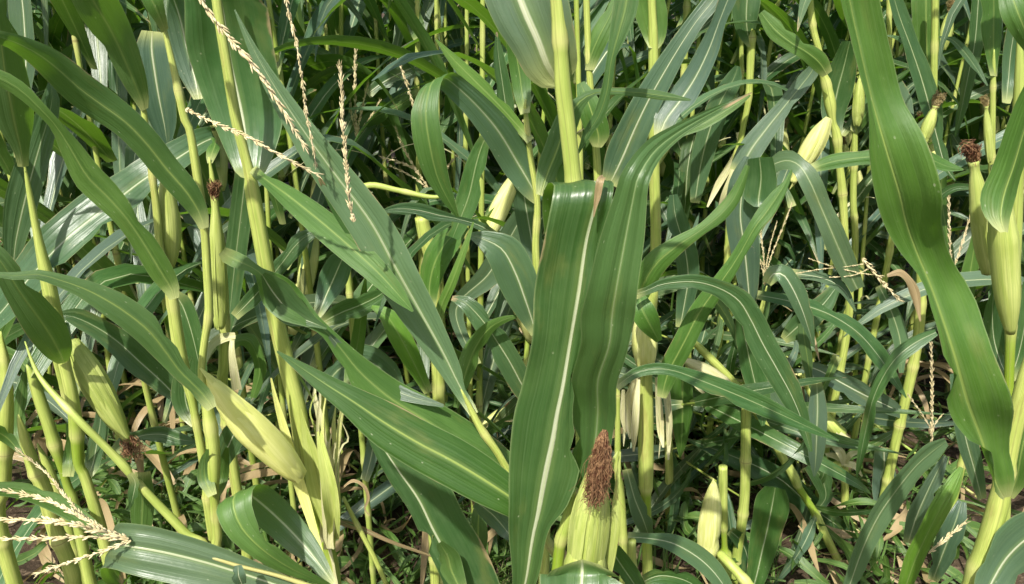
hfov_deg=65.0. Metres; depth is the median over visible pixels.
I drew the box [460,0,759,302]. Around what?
corn plant
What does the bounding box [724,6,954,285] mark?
corn plant
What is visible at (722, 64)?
corn plant
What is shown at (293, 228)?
corn plant
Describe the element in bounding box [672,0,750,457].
corn plant
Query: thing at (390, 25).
corn plant
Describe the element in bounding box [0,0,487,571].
corn plant
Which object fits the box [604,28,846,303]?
corn plant
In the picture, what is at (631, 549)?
corn stump
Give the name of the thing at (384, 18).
corn plant
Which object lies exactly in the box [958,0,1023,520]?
corn plant
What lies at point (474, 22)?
corn plant
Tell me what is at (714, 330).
fallen corn plant
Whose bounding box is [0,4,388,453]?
corn plant
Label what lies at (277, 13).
corn plant
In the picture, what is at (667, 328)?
fallen corn plant
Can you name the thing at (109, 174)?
corn plant
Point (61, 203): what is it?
corn plant
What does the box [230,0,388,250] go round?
corn plant
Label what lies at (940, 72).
corn plant
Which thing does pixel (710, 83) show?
corn plant
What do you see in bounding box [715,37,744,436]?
corn plant
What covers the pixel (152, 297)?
corn plant
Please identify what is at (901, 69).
corn plant
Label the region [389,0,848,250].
corn plant
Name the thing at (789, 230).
fallen corn plant
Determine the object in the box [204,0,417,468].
corn plant
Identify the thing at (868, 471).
fallen corn plant
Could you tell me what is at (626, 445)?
fallen corn plant
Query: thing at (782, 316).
fallen corn plant
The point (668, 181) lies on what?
corn plant
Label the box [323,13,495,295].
corn plant
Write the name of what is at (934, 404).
fallen corn plant
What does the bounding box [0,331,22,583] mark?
corn plant
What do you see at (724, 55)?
corn plant
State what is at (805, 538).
fallen corn plant
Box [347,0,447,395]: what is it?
corn plant
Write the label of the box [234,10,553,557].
corn plant
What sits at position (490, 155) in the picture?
corn plant
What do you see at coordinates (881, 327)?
fallen corn plant
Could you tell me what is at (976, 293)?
fallen corn plant
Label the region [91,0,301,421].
corn plant
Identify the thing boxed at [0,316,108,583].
corn plant
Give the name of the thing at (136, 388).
fallen corn plant
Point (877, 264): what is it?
corn plant
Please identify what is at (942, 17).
corn plant
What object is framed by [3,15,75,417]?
corn plant
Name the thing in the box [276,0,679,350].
corn plant
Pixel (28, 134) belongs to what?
corn plant
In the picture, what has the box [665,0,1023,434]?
corn plant
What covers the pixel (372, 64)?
corn plant
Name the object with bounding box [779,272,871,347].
fallen corn plant
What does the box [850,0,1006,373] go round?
corn plant
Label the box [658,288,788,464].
fallen corn plant
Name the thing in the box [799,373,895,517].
plant
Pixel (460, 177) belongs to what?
corn plant
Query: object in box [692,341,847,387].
fallen corn plant
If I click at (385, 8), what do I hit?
corn plant
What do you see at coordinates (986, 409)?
corn plant
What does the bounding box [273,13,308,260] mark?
corn plant
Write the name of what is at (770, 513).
plant
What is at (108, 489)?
leaf litter
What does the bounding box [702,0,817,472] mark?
corn plant
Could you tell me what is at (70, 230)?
corn plant
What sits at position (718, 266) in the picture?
fallen corn plant
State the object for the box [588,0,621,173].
corn plant
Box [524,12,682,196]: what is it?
corn plant
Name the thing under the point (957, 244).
corn plant
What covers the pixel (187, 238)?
corn plant
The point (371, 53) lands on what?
corn plant
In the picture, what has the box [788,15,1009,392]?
corn plant
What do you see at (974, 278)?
corn plant
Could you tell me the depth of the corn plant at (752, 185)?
1.44 m
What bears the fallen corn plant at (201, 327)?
on the ground
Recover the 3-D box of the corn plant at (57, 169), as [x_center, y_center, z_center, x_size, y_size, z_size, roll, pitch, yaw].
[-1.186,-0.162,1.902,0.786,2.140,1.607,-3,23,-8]
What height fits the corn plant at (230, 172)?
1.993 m
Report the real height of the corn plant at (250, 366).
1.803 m
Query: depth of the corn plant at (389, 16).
3.79 m
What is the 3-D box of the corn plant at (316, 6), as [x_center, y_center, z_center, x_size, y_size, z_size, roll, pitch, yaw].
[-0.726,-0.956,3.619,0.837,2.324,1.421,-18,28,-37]
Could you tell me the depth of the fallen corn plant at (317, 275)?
3.28 m
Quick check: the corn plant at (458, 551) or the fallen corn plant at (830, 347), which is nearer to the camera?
the corn plant at (458, 551)
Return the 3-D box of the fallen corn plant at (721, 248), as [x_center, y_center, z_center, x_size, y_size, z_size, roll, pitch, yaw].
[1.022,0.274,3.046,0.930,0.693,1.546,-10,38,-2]
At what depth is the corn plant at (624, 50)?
2.82 m
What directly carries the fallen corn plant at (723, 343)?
on the ground
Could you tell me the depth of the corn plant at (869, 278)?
2.82 m
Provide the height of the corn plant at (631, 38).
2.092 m
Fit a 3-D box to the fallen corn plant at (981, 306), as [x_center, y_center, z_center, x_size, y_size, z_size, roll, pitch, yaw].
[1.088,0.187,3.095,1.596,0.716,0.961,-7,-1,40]
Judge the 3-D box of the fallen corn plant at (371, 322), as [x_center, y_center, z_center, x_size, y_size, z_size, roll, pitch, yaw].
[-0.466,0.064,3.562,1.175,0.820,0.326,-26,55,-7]
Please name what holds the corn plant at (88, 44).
on the ground
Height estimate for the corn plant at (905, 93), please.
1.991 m
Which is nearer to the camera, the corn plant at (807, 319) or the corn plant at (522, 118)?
the corn plant at (807, 319)
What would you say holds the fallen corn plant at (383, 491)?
on the ground
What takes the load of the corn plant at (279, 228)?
on the ground
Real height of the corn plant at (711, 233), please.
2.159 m
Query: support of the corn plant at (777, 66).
on the ground
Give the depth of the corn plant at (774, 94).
2.47 m
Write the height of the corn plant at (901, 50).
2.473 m
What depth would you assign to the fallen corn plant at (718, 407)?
1.95 m
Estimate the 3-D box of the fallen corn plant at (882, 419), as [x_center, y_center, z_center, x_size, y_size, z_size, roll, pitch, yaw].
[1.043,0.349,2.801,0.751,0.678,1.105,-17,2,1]
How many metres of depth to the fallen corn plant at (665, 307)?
2.67 m
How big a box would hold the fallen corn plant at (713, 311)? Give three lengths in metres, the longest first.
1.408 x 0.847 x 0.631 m
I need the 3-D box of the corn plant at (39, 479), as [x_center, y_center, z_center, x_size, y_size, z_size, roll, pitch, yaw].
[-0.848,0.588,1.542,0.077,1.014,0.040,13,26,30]
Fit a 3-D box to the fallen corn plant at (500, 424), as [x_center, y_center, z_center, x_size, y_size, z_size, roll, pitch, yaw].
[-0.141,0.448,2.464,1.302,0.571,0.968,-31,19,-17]
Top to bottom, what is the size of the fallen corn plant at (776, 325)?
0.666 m
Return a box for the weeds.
[12,284,987,583]
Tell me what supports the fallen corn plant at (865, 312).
on the ground
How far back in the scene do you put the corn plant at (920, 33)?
1.85 m
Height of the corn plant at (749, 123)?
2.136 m
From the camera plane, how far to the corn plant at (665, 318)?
2.11 m
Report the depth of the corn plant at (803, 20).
4.02 m
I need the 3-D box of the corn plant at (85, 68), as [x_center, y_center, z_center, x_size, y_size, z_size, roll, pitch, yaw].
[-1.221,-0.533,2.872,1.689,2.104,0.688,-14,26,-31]
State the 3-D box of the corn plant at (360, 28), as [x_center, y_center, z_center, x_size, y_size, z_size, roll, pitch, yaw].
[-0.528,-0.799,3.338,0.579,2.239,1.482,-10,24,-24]
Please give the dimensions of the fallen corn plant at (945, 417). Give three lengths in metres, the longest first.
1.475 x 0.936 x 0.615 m
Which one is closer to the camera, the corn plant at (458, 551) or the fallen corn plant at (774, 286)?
the corn plant at (458, 551)
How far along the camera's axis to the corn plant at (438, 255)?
1.52 m
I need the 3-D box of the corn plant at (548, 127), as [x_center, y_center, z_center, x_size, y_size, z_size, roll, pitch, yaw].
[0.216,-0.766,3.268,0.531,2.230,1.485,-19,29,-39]
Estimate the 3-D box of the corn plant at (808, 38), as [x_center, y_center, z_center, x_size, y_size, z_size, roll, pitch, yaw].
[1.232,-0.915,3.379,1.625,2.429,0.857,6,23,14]
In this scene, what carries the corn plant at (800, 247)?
on the ground
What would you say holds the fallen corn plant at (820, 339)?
on the ground
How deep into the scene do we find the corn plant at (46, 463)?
1.48 m
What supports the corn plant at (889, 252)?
on the ground
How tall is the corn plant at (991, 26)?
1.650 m
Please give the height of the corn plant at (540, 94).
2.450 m
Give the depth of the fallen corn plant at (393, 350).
3.12 m
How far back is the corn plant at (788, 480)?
2.27 m
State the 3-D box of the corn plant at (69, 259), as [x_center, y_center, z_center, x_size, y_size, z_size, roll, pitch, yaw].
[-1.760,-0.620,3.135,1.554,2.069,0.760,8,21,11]
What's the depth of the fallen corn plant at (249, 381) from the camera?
2.94 m
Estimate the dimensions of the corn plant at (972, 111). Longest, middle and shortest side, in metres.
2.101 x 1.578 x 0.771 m
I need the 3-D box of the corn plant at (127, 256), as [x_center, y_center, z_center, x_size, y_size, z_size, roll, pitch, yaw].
[-0.845,-0.465,2.951,0.635,1.908,1.535,19,29,39]
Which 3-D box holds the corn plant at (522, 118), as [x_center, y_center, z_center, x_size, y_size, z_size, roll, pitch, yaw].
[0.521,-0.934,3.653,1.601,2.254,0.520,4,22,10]
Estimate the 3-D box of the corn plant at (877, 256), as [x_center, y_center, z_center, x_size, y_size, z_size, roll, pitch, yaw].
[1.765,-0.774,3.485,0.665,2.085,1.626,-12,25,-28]
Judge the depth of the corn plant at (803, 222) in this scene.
2.45 m
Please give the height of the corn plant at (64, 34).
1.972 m
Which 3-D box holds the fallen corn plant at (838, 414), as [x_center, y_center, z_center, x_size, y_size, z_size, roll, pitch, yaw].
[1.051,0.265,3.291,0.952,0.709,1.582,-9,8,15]
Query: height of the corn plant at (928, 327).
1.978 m
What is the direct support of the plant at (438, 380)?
on the ground
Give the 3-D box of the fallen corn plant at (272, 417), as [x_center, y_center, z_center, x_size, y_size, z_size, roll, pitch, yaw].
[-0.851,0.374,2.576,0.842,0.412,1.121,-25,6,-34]
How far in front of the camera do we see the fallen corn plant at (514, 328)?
2.76 m
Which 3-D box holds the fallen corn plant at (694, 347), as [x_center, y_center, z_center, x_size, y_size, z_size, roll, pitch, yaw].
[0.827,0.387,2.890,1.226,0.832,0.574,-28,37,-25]
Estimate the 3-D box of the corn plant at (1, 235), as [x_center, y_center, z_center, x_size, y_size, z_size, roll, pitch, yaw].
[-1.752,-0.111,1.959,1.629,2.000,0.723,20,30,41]
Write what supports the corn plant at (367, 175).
on the ground
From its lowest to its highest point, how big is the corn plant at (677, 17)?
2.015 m
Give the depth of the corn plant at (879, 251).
2.55 m
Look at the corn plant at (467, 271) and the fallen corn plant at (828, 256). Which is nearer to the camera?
the corn plant at (467, 271)
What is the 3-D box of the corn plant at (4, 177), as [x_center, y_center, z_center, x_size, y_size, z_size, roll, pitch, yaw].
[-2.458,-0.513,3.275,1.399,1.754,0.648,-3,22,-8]
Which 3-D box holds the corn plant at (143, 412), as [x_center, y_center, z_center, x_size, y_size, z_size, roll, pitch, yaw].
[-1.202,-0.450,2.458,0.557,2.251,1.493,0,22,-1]
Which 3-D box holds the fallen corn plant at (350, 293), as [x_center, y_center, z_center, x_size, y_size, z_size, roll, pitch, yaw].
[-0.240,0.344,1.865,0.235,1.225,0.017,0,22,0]
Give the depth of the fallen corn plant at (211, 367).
2.75 m
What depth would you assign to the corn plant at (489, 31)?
3.37 m
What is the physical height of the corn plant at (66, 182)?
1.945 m
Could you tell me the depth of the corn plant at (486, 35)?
3.59 m
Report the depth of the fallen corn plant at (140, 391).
2.45 m
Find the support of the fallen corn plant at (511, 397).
on the ground
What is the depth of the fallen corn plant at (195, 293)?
3.31 m
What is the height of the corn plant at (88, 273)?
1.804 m
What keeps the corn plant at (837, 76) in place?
on the ground
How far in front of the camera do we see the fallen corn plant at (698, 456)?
2.37 m
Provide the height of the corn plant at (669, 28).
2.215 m
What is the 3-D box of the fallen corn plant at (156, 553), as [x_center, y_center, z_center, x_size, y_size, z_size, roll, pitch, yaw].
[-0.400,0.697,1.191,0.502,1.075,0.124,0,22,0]
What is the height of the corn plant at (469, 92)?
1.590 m
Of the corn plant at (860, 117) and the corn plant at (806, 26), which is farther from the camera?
the corn plant at (806, 26)
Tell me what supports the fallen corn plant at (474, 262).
on the ground
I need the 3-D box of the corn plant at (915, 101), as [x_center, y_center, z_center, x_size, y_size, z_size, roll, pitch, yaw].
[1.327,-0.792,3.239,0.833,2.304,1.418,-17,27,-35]
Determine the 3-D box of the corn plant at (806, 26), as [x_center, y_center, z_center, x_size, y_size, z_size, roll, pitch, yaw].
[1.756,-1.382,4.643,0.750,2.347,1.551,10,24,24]
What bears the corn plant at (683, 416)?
on the ground
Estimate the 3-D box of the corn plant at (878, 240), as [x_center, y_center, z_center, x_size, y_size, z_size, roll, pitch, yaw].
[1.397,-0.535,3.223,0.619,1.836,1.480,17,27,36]
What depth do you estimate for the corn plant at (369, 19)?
2.75 m
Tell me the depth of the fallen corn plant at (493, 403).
2.65 m
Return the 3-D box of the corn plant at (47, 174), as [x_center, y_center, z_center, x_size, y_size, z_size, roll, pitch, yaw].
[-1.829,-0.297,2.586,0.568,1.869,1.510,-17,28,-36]
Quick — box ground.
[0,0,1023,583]
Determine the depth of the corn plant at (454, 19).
2.91 m
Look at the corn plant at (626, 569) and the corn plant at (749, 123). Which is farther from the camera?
the corn plant at (749, 123)
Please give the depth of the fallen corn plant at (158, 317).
2.95 m
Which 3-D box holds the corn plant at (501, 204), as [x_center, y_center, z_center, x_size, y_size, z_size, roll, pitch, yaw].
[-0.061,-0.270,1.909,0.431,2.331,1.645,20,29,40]
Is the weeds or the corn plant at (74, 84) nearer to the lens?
the corn plant at (74, 84)
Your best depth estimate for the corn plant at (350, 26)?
2.47 m
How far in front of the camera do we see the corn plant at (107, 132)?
2.47 m
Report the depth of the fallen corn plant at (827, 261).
3.28 m
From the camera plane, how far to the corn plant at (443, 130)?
2.77 m
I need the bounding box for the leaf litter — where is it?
[6,249,1021,583]
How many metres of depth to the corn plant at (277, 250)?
2.73 m
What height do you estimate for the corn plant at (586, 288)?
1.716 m
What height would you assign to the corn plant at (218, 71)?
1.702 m
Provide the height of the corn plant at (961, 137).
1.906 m
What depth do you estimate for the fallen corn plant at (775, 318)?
2.96 m
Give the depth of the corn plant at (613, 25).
1.14 m
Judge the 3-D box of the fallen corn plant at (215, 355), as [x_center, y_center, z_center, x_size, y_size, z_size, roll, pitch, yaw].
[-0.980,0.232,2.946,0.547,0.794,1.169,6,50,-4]
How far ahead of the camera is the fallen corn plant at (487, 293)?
3.09 m
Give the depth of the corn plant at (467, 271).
2.05 m
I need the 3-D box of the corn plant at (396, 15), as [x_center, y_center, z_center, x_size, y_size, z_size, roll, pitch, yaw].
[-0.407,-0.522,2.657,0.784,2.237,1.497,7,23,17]
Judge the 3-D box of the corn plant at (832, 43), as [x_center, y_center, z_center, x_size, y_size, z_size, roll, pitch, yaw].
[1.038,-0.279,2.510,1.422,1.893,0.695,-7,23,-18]
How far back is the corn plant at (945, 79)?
3.23 m
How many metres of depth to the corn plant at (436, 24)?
1.98 m
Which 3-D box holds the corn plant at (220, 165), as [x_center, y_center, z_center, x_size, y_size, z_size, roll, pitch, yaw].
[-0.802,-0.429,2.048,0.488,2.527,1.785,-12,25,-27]
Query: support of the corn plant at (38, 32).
on the ground
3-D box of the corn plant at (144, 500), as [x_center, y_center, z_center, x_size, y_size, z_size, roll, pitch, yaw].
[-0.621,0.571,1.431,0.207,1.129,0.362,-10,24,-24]
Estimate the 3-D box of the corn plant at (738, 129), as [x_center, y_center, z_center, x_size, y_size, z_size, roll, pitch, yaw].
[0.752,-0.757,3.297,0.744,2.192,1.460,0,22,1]
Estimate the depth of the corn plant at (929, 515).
1.35 m
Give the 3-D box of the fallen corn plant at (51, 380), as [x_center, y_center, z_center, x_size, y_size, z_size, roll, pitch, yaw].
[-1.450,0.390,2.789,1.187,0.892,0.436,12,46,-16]
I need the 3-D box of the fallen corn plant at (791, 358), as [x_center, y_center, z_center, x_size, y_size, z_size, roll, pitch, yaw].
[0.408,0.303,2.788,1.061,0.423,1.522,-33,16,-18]
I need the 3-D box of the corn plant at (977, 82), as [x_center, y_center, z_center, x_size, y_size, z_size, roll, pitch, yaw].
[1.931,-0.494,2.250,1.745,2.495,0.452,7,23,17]
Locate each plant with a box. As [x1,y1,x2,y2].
[0,0,148,564]
[0,0,190,583]
[0,0,211,542]
[0,0,307,583]
[0,0,322,546]
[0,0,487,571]
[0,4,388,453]
[0,30,266,559]
[0,79,59,375]
[0,90,128,425]
[0,175,62,209]
[0,227,41,293]
[0,245,88,461]
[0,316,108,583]
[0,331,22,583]
[0,447,335,583]
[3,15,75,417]
[4,2,186,399]
[5,138,76,392]
[6,0,456,457]
[6,339,201,416]
[11,12,352,449]
[14,371,81,583]
[15,35,135,343]
[18,334,200,417]
[21,69,90,336]
[24,341,206,541]
[26,0,426,566]
[27,0,150,430]
[28,0,232,411]
[32,0,246,483]
[34,0,357,393]
[37,443,83,583]
[40,0,67,387]
[47,345,104,369]
[48,0,374,393]
[55,206,75,271]
[56,265,61,273]
[57,289,197,397]
[70,10,244,460]
[70,32,412,268]
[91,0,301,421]
[104,282,574,550]
[107,162,267,363]
[108,23,392,370]
[118,334,341,486]
[125,79,308,529]
[132,266,267,371]
[135,0,274,300]
[141,0,405,490]
[155,0,623,583]
[155,238,448,462]
[162,328,377,486]
[163,0,509,583]
[165,245,250,492]
[180,252,322,289]
[182,10,499,330]
[188,0,591,388]
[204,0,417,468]
[208,330,332,416]
[211,0,508,428]
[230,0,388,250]
[232,13,554,347]
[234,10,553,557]
[245,0,491,412]
[251,0,791,544]
[272,0,579,358]
[272,7,412,295]
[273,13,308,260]
[275,13,415,338]
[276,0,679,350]
[282,0,507,394]
[286,41,540,252]
[290,354,614,572]
[298,301,658,563]
[307,0,414,174]
[310,261,484,336]
[312,0,521,120]
[313,0,495,336]
[314,0,807,555]
[314,135,520,583]
[321,6,523,367]
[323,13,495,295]
[327,12,395,207]
[344,279,516,429]
[346,182,438,583]
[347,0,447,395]
[347,0,805,444]
[347,289,627,445]
[349,0,462,401]
[368,439,499,583]
[370,23,398,186]
[371,5,673,282]
[371,257,530,381]
[373,4,723,207]
[375,6,540,201]
[377,21,732,275]
[384,32,549,583]
[387,11,417,256]
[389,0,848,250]
[398,64,547,386]
[401,319,524,416]
[430,16,592,176]
[430,20,647,169]
[431,0,579,352]
[442,4,787,289]
[444,280,494,318]
[448,0,696,269]
[449,292,872,474]
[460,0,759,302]
[462,8,479,51]
[463,9,473,516]
[470,157,521,353]
[470,229,721,302]
[485,0,751,583]
[488,336,663,463]
[494,6,732,128]
[499,0,968,444]
[506,353,949,494]
[514,0,769,315]
[517,1,738,237]
[520,101,789,238]
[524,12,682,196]
[536,0,690,485]
[571,252,920,497]
[571,310,798,537]
[571,376,631,469]
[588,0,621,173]
[595,0,906,336]
[602,0,838,574]
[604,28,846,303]
[605,378,701,583]
[610,328,889,532]
[612,4,832,242]
[612,22,735,299]
[614,316,805,567]
[615,0,1001,439]
[616,20,709,251]
[620,316,808,485]
[627,243,845,490]
[628,298,870,482]
[628,382,826,583]
[630,279,873,402]
[632,291,758,472]
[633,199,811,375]
[642,0,679,181]
[642,3,946,265]
[645,0,1001,375]
[646,0,798,269]
[646,7,885,275]
[647,0,942,321]
[658,254,805,463]
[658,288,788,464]
[660,9,910,182]
[661,0,1012,343]
[661,192,942,417]
[663,223,944,441]
[664,222,873,443]
[664,378,692,529]
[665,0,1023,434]
[666,0,811,159]
[666,214,871,477]
[667,8,868,299]
[670,292,947,408]
[671,2,950,288]
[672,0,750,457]
[675,223,885,531]
[675,249,874,423]
[678,0,819,360]
[685,341,858,560]
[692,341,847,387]
[697,228,940,429]
[699,242,842,315]
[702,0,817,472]
[710,297,861,457]
[714,25,812,293]
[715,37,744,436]
[715,211,869,325]
[719,361,920,583]
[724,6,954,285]
[725,315,904,447]
[731,195,969,583]
[735,242,826,445]
[748,0,914,375]
[750,18,809,116]
[751,275,953,493]
[756,268,1022,331]
[757,0,963,497]
[758,13,1006,275]
[762,0,810,222]
[764,0,1023,403]
[764,6,909,253]
[776,10,911,248]
[779,269,980,499]
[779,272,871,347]
[788,4,798,69]
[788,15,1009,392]
[789,257,983,366]
[791,62,904,304]
[798,0,1023,433]
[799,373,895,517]
[822,248,906,343]
[824,269,983,372]
[825,257,857,422]
[827,35,902,400]
[832,209,1021,445]
[841,0,1023,583]
[843,438,970,583]
[844,0,1023,511]
[845,1,1011,377]
[848,0,894,473]
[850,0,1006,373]
[865,18,980,292]
[869,54,1023,446]
[875,10,1005,282]
[879,0,987,496]
[879,12,1003,282]
[889,70,1021,458]
[905,38,1004,297]
[906,181,1023,320]
[940,7,982,297]
[942,0,1001,508]
[942,66,1001,172]
[951,63,1001,233]
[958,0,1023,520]
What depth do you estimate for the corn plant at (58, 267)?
3.48 m
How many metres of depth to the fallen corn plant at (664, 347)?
2.50 m
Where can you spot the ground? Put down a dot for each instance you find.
(398, 512)
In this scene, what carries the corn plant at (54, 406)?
on the ground
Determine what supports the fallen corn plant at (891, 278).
on the ground
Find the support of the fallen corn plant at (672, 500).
on the ground
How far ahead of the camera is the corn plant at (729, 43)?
3.73 m
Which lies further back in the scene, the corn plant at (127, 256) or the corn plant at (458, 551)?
the corn plant at (127, 256)
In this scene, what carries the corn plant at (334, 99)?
on the ground
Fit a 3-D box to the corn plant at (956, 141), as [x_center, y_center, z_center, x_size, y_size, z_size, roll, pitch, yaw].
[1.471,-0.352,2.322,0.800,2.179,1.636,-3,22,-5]
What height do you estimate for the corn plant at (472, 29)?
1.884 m
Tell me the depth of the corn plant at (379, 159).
2.77 m
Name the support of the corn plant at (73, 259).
on the ground
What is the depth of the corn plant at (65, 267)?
2.71 m
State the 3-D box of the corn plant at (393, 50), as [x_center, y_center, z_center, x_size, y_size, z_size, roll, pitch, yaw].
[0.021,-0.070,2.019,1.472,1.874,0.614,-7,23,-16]
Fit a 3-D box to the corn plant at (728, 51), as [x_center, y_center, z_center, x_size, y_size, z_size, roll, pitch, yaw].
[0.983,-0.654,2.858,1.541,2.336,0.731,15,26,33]
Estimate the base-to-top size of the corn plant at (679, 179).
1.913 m
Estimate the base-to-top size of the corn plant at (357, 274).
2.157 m
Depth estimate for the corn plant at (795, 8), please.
3.31 m
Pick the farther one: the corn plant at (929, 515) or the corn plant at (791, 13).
the corn plant at (791, 13)
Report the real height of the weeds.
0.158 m
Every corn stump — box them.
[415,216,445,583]
[627,538,637,567]
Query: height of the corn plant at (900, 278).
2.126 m
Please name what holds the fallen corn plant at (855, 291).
on the ground
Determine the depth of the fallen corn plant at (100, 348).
3.34 m
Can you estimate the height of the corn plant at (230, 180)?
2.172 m
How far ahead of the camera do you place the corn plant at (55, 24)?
2.20 m
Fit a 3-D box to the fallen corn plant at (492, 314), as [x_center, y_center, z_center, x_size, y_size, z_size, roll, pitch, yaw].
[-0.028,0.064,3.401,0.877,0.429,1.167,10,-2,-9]
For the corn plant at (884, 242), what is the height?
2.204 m
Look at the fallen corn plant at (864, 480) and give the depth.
2.70 m
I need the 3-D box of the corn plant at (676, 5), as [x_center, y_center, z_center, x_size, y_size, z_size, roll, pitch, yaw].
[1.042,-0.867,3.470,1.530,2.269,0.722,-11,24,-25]

